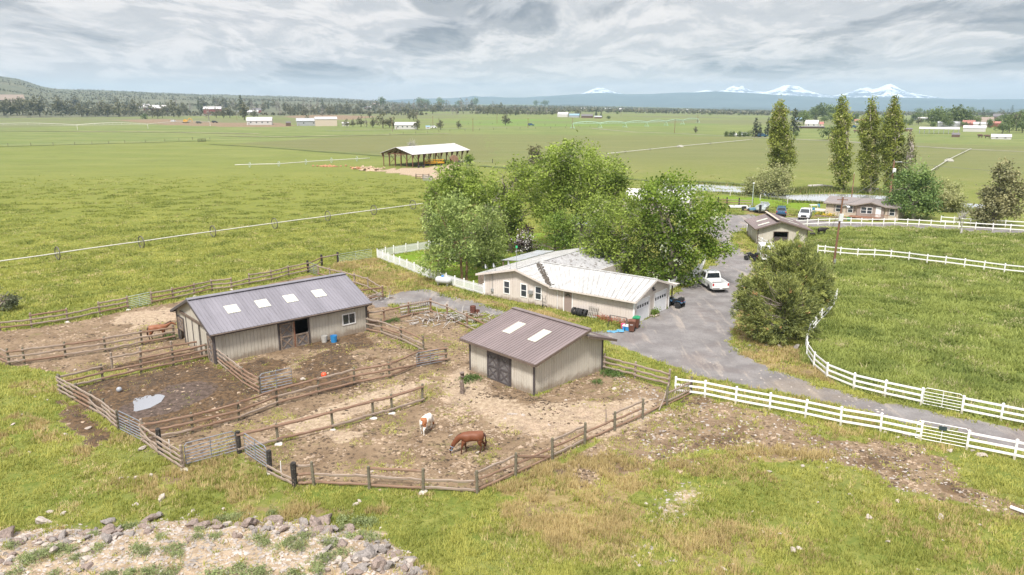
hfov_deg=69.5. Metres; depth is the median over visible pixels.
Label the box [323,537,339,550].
weed plant
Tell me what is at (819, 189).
reeds
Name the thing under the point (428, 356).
tube gate
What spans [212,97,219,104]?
juniper tree
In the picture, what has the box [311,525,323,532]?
rock
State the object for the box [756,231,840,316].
pine tree
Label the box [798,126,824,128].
farm building
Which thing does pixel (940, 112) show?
broadleaf tree
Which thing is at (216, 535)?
weed plant
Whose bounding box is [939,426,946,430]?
gate sign
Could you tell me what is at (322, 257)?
pole fence
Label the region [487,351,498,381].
door
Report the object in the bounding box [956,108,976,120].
broadleaf tree
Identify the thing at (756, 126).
conifer tree
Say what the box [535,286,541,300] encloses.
window
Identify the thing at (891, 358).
meadow grass
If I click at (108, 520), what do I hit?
rock
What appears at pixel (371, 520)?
weed plant
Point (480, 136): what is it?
ground
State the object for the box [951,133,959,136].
farm building
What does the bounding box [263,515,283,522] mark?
rock
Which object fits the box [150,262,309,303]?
pole fence
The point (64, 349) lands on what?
pole fence
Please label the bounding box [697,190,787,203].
wire fence
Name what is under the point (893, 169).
utility pole
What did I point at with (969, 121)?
farm building
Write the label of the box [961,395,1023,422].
vinyl fence
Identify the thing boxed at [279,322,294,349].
door
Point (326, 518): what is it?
rock
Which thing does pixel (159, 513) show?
rock
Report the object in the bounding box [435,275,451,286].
propane tank
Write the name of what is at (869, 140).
poplar tree
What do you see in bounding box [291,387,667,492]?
pole fence
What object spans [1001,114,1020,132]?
broadleaf tree
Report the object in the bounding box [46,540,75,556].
weed plant
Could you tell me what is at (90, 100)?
juniper tree
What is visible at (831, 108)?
broadleaf tree
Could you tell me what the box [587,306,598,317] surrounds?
pallet
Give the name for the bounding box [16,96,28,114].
juniper tree
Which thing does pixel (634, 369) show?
pole fence
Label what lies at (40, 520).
rock
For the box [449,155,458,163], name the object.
hay stack
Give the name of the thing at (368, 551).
rock
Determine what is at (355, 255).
tube gate
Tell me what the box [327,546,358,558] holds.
weed plant
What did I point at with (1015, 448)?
vinyl fence
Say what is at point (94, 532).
weed plant
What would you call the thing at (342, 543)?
rock
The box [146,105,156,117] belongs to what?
juniper tree
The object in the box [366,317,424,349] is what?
pole fence
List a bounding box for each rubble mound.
[312,164,346,166]
[354,165,384,170]
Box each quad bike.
[669,296,685,308]
[744,251,758,261]
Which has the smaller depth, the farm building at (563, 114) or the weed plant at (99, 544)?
the weed plant at (99, 544)
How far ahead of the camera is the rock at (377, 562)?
32.65 m
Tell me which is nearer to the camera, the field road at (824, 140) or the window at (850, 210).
the window at (850, 210)
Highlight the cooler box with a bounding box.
[622,324,628,330]
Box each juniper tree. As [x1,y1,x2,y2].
[0,100,10,114]
[0,286,22,310]
[4,97,18,114]
[11,98,24,115]
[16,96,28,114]
[20,95,36,113]
[32,98,44,115]
[38,95,48,103]
[50,95,63,112]
[59,100,73,114]
[68,94,79,104]
[69,102,79,112]
[76,103,86,115]
[81,102,89,114]
[87,98,94,104]
[89,105,99,115]
[95,99,104,115]
[100,103,111,116]
[112,99,127,116]
[120,102,132,114]
[126,98,137,112]
[133,101,142,112]
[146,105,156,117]
[150,106,160,116]
[159,102,170,115]
[159,106,168,117]
[165,100,176,116]
[174,105,181,116]
[180,102,188,113]
[199,96,207,106]
[211,108,220,117]
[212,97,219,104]
[220,108,225,117]
[223,105,235,116]
[232,101,238,110]
[238,101,248,119]
[250,107,257,116]
[301,104,309,113]
[309,106,316,113]
[325,106,332,113]
[343,101,353,110]
[355,100,364,108]
[356,115,363,124]
[370,117,375,125]
[372,99,382,109]
[373,112,389,127]
[388,117,394,127]
[410,109,416,119]
[412,117,420,129]
[420,182,439,241]
[429,104,436,113]
[434,101,441,109]
[435,120,443,129]
[468,99,476,107]
[501,113,510,124]
[527,143,541,166]
[965,157,1023,227]
[1012,111,1022,130]
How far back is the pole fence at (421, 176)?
208.65 m
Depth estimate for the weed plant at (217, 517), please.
37.96 m
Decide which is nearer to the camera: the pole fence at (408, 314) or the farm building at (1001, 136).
the pole fence at (408, 314)
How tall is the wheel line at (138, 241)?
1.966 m
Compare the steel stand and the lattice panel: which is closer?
the steel stand
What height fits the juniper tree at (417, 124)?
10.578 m
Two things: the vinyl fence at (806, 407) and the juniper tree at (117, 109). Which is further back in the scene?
the juniper tree at (117, 109)
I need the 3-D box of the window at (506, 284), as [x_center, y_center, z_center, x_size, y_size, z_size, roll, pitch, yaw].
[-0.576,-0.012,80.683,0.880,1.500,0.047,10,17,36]
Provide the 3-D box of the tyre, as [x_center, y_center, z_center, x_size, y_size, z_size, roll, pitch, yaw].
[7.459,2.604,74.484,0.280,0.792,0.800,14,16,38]
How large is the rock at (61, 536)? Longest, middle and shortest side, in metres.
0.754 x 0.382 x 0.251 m
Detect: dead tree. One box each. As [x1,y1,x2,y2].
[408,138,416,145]
[956,211,971,232]
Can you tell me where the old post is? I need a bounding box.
[459,371,464,393]
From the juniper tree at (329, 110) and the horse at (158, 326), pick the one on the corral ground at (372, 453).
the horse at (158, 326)
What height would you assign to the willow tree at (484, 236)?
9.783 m
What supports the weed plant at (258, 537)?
on the ground at (480, 136)
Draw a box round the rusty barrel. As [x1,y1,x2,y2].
[470,305,475,312]
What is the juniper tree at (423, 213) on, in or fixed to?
on the ground at (480, 136)
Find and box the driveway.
[371,213,1023,448]
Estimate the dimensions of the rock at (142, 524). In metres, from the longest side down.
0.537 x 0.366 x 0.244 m
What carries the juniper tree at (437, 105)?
on the ground at (480, 136)
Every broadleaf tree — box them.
[379,97,385,105]
[798,110,810,124]
[809,106,818,118]
[814,102,829,116]
[817,126,833,137]
[819,115,829,122]
[827,104,837,118]
[911,112,919,120]
[923,109,939,125]
[930,106,948,121]
[940,111,952,123]
[945,120,953,125]
[948,104,971,121]
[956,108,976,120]
[973,116,981,121]
[986,118,994,127]
[993,123,1012,132]
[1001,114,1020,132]
[1013,119,1023,132]
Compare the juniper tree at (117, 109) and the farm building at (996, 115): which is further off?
the farm building at (996, 115)
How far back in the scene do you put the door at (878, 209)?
136.49 m
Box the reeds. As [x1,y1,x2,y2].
[697,181,981,212]
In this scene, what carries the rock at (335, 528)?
on the ground at (480, 136)
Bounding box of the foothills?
[543,104,1021,111]
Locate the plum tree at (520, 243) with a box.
[511,223,539,256]
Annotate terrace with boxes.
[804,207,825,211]
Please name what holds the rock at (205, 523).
on the ground at (480, 136)
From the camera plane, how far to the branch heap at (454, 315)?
73.19 m
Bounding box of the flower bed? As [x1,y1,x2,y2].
[814,211,844,217]
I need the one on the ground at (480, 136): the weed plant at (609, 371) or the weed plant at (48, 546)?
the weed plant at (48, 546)
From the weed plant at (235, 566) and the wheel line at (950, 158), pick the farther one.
the wheel line at (950, 158)
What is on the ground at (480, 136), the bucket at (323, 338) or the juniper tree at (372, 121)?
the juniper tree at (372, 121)
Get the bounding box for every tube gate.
[118,411,140,438]
[128,292,150,307]
[184,431,236,463]
[243,433,266,466]
[260,368,291,392]
[309,262,317,274]
[338,249,371,260]
[416,349,444,365]
[915,420,967,446]
[923,388,962,410]
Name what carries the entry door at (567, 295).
in the ranch house
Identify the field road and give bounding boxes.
[338,127,549,130]
[591,128,1023,151]
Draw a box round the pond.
[665,185,982,209]
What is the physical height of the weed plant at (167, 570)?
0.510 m
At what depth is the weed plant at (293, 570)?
32.24 m
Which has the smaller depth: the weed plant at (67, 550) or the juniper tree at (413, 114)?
the weed plant at (67, 550)
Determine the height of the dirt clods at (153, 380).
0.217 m
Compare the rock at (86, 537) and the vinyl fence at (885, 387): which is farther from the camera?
the vinyl fence at (885, 387)
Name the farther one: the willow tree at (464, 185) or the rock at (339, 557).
the willow tree at (464, 185)
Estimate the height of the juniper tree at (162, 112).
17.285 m
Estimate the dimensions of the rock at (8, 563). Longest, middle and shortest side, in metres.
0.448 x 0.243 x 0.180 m
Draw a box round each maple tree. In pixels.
[623,166,744,287]
[878,155,947,219]
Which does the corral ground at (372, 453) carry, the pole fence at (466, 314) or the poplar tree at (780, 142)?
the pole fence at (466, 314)
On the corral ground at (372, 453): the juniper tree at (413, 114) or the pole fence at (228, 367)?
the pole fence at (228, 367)
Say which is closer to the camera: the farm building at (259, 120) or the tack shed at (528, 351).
the tack shed at (528, 351)
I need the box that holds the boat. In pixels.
[755,201,769,211]
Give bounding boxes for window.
[342,312,355,325]
[503,280,509,294]
[520,283,526,297]
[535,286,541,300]
[835,205,840,211]
[847,205,852,212]
[889,209,894,215]
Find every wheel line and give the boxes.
[0,200,422,261]
[235,156,367,166]
[607,139,752,153]
[931,148,971,170]
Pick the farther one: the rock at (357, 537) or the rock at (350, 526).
the rock at (350, 526)
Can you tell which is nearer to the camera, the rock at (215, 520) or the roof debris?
the rock at (215, 520)
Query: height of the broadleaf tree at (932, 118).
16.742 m
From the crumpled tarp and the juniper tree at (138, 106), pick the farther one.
the juniper tree at (138, 106)
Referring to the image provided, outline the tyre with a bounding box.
[583,309,587,316]
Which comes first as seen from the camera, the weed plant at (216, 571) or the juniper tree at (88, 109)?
the weed plant at (216, 571)
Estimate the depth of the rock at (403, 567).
33.15 m
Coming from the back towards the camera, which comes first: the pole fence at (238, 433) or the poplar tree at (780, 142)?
the poplar tree at (780, 142)
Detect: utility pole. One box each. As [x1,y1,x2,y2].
[833,197,849,263]
[889,160,901,198]
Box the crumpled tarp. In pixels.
[607,329,623,332]
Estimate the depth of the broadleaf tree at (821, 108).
985.80 m
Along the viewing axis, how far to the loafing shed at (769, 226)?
112.42 m
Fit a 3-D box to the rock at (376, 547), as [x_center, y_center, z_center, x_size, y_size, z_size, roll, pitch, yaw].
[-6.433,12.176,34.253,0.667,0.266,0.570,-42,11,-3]
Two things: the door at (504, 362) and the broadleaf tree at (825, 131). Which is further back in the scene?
the broadleaf tree at (825, 131)
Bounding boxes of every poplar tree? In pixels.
[765,95,799,192]
[826,95,854,190]
[853,96,882,191]
[874,95,909,192]
[898,129,919,189]
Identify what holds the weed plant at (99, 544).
on the ground at (480, 136)
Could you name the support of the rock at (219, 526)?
on the ground at (480, 136)
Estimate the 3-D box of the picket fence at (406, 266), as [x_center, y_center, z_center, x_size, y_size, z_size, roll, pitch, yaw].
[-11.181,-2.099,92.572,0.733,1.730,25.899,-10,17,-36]
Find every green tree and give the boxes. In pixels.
[463,153,474,164]
[523,206,590,253]
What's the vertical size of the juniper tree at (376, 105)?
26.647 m
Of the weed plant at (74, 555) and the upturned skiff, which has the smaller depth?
the weed plant at (74, 555)
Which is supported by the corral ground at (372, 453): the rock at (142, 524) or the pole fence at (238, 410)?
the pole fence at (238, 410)
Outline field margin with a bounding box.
[73,131,261,133]
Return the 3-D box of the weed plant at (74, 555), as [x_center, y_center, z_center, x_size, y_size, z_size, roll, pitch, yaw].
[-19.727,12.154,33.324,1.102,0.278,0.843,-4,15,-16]
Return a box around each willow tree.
[411,187,487,280]
[418,157,503,249]
[458,201,511,267]
[474,154,552,252]
[526,130,636,247]
[571,188,672,277]
[936,186,972,212]
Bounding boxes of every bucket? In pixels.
[321,335,326,342]
[330,334,336,342]
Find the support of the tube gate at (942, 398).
attached to the vinyl fence at (1003, 405)
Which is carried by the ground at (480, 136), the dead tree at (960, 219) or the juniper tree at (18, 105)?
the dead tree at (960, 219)
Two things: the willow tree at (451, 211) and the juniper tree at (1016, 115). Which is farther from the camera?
the juniper tree at (1016, 115)
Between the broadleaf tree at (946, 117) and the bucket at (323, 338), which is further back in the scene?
the broadleaf tree at (946, 117)
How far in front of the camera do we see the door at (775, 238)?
112.19 m
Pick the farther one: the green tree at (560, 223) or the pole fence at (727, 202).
the pole fence at (727, 202)
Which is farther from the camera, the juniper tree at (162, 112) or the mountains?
the mountains
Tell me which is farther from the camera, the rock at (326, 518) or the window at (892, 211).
the window at (892, 211)
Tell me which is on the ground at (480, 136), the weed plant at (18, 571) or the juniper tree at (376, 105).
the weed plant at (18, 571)
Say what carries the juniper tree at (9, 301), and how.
on the ground at (480, 136)
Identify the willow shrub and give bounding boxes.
[739,159,795,196]
[929,176,964,195]
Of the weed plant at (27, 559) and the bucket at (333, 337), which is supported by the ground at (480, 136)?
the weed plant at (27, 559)
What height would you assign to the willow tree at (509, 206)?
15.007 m
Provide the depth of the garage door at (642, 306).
73.27 m
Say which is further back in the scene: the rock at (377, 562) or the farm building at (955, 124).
the farm building at (955, 124)
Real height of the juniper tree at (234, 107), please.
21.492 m
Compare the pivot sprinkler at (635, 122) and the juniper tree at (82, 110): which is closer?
the pivot sprinkler at (635, 122)
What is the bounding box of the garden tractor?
[742,205,750,210]
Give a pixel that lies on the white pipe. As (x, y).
(1016, 509)
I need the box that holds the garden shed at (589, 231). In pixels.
[572,221,615,237]
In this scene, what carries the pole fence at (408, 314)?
on the corral ground at (372, 453)
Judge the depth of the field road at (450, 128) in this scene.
612.00 m
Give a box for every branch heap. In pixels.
[365,293,403,301]
[385,307,499,327]
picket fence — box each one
[377,249,483,294]
[378,236,469,255]
[668,260,704,289]
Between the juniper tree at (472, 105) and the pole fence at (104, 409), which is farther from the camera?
the juniper tree at (472, 105)
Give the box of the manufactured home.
[824,196,906,220]
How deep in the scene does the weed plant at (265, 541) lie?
34.48 m
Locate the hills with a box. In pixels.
[0,76,417,117]
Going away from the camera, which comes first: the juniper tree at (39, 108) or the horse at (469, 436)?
the horse at (469, 436)
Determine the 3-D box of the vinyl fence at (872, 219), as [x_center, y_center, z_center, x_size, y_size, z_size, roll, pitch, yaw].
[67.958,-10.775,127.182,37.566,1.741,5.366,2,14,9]
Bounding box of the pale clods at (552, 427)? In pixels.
[0,307,1009,515]
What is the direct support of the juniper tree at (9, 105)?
on the hills
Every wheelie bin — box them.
[628,319,635,330]
[632,315,640,327]
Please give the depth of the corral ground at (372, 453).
53.90 m
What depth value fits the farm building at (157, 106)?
1389.19 m
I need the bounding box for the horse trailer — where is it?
[757,242,774,258]
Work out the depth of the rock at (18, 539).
34.74 m
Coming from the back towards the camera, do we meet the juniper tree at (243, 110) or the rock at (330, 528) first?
the juniper tree at (243, 110)
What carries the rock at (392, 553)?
on the ground at (480, 136)
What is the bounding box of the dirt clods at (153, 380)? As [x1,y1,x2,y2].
[2,303,1022,514]
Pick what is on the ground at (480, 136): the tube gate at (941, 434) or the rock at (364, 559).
the rock at (364, 559)
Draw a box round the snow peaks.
[582,84,944,98]
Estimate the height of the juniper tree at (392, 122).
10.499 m
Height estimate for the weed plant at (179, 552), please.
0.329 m
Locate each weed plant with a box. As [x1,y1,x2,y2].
[0,540,23,551]
[2,567,32,574]
[11,551,40,572]
[12,545,55,565]
[35,541,71,557]
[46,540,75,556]
[46,567,64,574]
[56,540,84,557]
[63,552,88,564]
[85,538,110,555]
[86,529,99,535]
[99,567,126,574]
[116,521,129,529]
[116,566,141,574]
[121,520,143,529]
[121,540,150,559]
[130,546,159,560]
[135,561,164,574]
[149,528,172,540]
[152,560,183,574]
[157,333,177,340]
[157,541,189,555]
[168,548,189,563]
[188,531,205,541]
[194,523,210,531]
[196,565,234,574]
[208,531,223,541]
[213,514,235,520]
[217,511,241,521]
[222,560,250,574]
[227,560,268,574]
[229,509,251,521]
[244,532,269,545]
[248,563,273,574]
[257,535,272,549]
[261,537,290,553]
[265,506,280,515]
[279,528,303,551]
[279,562,304,574]
[287,538,316,553]
[295,527,318,542]
[298,557,331,574]
[314,550,336,567]
[316,534,339,546]
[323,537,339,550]
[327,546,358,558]
[334,509,356,525]
[338,521,357,532]
[343,530,364,538]
[346,513,374,531]
[353,527,374,536]
[358,513,385,529]
[363,528,382,541]
[386,316,403,322]
[455,375,480,384]
[458,373,485,379]
[588,378,606,384]
[600,366,614,376]
[600,368,630,379]
[608,370,623,376]
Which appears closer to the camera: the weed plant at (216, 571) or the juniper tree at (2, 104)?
the weed plant at (216, 571)
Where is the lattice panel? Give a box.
[399,300,429,315]
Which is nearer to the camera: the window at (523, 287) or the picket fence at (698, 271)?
the window at (523, 287)
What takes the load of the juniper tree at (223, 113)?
on the ground at (480, 136)
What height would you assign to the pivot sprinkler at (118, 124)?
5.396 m
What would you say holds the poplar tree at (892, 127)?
on the ground at (480, 136)
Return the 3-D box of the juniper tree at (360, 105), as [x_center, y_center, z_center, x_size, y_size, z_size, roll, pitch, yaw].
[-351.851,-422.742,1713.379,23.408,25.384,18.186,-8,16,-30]
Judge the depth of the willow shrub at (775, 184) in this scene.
169.90 m
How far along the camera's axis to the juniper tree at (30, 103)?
1109.91 m
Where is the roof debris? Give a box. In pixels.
[537,263,553,285]
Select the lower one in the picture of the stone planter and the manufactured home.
the stone planter
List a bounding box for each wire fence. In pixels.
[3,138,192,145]
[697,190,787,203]
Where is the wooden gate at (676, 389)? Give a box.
[667,376,692,403]
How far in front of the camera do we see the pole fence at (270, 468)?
42.59 m
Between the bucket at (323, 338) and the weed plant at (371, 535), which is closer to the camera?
the weed plant at (371, 535)
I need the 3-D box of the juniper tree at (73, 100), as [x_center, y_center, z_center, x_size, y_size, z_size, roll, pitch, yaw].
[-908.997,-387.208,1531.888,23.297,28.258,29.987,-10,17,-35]
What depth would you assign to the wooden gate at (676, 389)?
53.49 m
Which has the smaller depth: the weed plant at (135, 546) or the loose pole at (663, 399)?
the weed plant at (135, 546)
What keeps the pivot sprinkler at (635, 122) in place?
on the ground at (480, 136)
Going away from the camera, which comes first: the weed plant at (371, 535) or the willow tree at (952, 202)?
the weed plant at (371, 535)
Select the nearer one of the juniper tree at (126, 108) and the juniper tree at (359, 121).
the juniper tree at (359, 121)
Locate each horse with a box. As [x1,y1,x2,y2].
[146,320,175,339]
[419,413,433,435]
[449,431,486,453]
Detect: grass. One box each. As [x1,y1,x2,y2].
[0,257,1023,574]
[798,224,1023,427]
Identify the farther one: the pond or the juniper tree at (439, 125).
the juniper tree at (439, 125)
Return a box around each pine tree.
[728,270,825,346]
[730,240,783,308]
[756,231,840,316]
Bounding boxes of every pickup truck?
[695,269,728,290]
[798,208,812,219]
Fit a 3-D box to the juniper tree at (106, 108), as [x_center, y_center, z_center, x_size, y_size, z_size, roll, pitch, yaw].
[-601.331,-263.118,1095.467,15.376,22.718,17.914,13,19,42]
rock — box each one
[0,525,14,538]
[0,537,13,541]
[4,561,12,565]
[12,538,22,544]
[18,534,26,542]
[32,541,44,546]
[35,516,51,523]
[49,537,56,541]
[49,545,58,553]
[57,529,65,539]
[62,539,71,543]
[81,534,90,540]
[81,546,90,552]
[81,555,91,560]
[84,562,93,571]
[100,517,115,523]
[100,530,116,534]
[101,523,114,531]
[101,533,111,542]
[111,532,123,536]
[138,445,146,450]
[138,521,146,527]
[139,513,158,522]
[143,528,151,534]
[156,511,162,517]
[158,493,164,501]
[185,518,198,527]
[185,536,194,541]
[194,520,210,528]
[211,524,224,529]
[212,519,221,524]
[240,517,257,527]
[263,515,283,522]
[274,520,283,526]
[276,524,287,531]
[299,517,307,524]
[310,515,320,526]
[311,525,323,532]
[317,513,331,525]
[323,525,332,533]
[324,525,338,530]
[335,555,342,564]
[337,539,347,547]
[341,561,348,571]
[344,523,354,531]
[347,569,354,574]
[351,545,375,561]
[353,562,369,569]
[354,535,362,539]
[354,570,363,573]
[360,563,367,570]
[362,557,369,561]
[371,556,385,570]
[373,543,378,551]
[377,546,387,553]
[383,543,390,548]
[386,551,396,556]
[390,557,398,561]
[395,549,403,555]
[400,563,408,571]
[406,558,415,562]
[410,566,420,570]
[976,452,987,456]
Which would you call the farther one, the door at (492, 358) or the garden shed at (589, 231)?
the garden shed at (589, 231)
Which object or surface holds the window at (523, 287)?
in the ranch house
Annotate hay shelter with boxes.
[919,127,959,133]
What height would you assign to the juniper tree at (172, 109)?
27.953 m
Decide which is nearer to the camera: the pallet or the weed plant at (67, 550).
the weed plant at (67, 550)
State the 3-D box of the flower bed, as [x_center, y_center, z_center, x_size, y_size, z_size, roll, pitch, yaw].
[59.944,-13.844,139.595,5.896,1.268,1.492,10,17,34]
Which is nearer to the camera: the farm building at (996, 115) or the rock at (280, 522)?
the rock at (280, 522)
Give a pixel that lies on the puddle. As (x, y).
(146, 402)
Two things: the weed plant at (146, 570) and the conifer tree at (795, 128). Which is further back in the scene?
the conifer tree at (795, 128)
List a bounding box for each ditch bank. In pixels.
[0,140,209,146]
[209,144,397,156]
[482,165,744,183]
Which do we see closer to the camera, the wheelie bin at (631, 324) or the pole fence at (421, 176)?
the wheelie bin at (631, 324)
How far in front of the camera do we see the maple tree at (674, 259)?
84.97 m
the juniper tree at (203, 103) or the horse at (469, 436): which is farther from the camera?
the juniper tree at (203, 103)
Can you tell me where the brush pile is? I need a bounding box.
[594,312,625,323]
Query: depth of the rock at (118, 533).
35.20 m
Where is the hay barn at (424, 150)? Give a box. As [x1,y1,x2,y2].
[380,143,469,167]
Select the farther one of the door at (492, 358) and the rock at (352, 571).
the door at (492, 358)
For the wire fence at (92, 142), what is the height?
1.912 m
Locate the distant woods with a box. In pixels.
[0,76,1015,115]
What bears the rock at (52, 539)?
on the ground at (480, 136)
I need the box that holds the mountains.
[386,91,1023,110]
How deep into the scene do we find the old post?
54.82 m
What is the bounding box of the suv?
[775,205,787,215]
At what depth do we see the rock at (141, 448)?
45.91 m
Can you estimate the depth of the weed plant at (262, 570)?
32.31 m
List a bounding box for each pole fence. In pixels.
[0,296,128,330]
[0,348,10,365]
[6,325,175,364]
[55,375,119,430]
[56,343,207,388]
[109,341,196,368]
[138,418,184,468]
[140,346,447,443]
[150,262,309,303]
[216,348,261,393]
[235,383,423,453]
[266,449,293,486]
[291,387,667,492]
[306,252,338,272]
[317,265,383,296]
[360,286,382,298]
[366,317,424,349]
[367,299,431,322]
[415,174,428,178]
[429,298,484,329]
[603,353,670,387]
[718,197,753,204]
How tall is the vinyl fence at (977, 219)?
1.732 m
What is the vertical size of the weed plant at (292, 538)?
0.372 m
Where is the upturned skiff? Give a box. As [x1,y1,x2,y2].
[729,205,747,207]
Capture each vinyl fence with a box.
[674,376,923,439]
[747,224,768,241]
[796,218,1023,231]
[805,289,924,404]
[817,245,1023,271]
[940,216,1023,227]
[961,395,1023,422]
[966,430,1023,459]
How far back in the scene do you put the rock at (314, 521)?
37.29 m
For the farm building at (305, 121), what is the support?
on the ground at (480, 136)
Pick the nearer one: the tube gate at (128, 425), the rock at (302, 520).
the rock at (302, 520)
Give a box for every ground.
[0,104,1023,574]
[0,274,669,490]
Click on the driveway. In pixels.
(695, 328)
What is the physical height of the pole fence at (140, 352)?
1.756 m
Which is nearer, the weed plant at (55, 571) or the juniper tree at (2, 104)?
the weed plant at (55, 571)
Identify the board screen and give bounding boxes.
[478,275,483,287]
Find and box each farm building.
[0,94,24,102]
[143,105,167,111]
[203,107,221,113]
[246,117,272,124]
[296,118,314,125]
[314,117,336,125]
[394,122,416,128]
[557,112,568,116]
[569,114,579,116]
[581,114,592,117]
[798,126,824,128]
[805,120,819,125]
[937,121,959,126]
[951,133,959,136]
[962,120,975,124]
[963,125,986,131]
[971,117,993,121]
[973,122,986,125]
[986,121,1000,126]
[991,134,1011,138]
[993,114,1002,118]
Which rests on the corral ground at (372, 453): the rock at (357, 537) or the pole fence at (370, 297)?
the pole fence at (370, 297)
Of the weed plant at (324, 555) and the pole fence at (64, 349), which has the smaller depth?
the weed plant at (324, 555)
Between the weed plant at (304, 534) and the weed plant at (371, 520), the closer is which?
the weed plant at (304, 534)
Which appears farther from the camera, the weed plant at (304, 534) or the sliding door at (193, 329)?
the sliding door at (193, 329)
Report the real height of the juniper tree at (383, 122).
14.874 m
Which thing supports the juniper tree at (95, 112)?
on the ground at (480, 136)
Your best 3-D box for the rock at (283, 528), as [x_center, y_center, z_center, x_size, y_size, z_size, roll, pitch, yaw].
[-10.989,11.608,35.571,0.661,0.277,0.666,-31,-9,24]
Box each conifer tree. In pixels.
[237,95,242,113]
[749,117,760,136]
[764,117,771,134]
[787,108,801,131]
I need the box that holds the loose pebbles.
[0,355,1023,574]
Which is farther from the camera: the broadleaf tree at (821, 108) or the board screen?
the broadleaf tree at (821, 108)
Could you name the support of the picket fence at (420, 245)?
on the ground at (480, 136)
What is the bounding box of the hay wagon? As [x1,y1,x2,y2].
[425,159,443,165]
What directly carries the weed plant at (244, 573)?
on the ground at (480, 136)
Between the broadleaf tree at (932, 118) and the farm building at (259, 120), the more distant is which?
the farm building at (259, 120)
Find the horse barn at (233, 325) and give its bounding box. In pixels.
[170,272,371,364]
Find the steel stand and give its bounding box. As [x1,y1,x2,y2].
[607,315,627,330]
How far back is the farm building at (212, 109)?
1292.02 m
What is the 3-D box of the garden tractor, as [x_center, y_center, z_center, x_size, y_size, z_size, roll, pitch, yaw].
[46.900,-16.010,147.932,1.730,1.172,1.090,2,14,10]
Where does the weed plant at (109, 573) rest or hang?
on the ground at (480, 136)
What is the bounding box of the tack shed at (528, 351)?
[459,307,616,395]
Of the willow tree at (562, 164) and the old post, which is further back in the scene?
the willow tree at (562, 164)
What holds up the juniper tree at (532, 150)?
on the ground at (480, 136)
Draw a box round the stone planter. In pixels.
[650,307,660,316]
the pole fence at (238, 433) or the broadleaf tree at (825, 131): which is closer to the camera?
the pole fence at (238, 433)
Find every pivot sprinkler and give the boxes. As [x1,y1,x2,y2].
[0,121,209,129]
[573,118,699,128]
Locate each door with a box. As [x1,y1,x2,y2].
[177,317,183,331]
[185,317,201,354]
[206,335,213,362]
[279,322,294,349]
[295,332,308,346]
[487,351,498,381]
[498,355,509,386]
[564,291,571,311]
[637,297,648,320]
[654,290,665,310]
[774,237,786,242]
[875,207,881,216]
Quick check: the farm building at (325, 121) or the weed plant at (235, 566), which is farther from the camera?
the farm building at (325, 121)
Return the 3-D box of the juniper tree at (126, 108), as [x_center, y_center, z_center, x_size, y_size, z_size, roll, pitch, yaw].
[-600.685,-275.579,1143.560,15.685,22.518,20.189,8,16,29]
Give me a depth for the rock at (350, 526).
37.13 m
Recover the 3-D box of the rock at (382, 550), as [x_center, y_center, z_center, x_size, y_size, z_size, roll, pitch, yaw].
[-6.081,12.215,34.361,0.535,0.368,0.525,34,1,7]
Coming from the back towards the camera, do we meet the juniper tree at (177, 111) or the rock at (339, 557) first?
the juniper tree at (177, 111)
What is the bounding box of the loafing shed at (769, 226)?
[744,211,812,243]
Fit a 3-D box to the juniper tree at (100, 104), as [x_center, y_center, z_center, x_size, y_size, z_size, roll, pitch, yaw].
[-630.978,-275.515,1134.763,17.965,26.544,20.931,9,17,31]
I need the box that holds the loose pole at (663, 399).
[659,383,668,410]
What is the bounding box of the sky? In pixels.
[0,0,1023,100]
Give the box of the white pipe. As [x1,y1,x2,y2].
[1010,506,1023,512]
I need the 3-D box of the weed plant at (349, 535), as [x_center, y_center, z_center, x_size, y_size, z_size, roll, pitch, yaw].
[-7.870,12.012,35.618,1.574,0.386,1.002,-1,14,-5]
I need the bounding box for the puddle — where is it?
[133,394,164,410]
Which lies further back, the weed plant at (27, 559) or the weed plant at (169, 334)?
the weed plant at (169, 334)
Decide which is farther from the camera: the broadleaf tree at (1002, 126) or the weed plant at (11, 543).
the broadleaf tree at (1002, 126)
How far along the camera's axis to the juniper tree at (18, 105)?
1052.48 m
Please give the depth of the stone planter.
74.77 m
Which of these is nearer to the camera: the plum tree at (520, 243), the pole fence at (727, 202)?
the plum tree at (520, 243)
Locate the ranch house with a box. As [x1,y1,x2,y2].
[475,246,679,322]
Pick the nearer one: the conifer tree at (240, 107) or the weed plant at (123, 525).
the weed plant at (123, 525)
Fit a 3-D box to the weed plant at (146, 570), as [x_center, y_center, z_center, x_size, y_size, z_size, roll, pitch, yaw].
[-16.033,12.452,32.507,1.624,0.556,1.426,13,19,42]
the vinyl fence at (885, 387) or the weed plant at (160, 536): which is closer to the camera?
the weed plant at (160, 536)
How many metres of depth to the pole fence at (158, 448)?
44.86 m
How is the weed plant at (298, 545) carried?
on the ground at (480, 136)
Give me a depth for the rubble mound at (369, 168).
234.59 m
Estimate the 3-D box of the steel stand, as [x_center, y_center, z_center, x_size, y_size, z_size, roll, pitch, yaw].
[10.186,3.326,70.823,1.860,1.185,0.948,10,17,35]
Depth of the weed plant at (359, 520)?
37.67 m
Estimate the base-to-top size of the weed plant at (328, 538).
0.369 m
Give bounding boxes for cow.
[816,227,828,234]
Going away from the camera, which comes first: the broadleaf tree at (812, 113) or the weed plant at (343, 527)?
the weed plant at (343, 527)
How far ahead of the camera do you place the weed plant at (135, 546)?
33.94 m

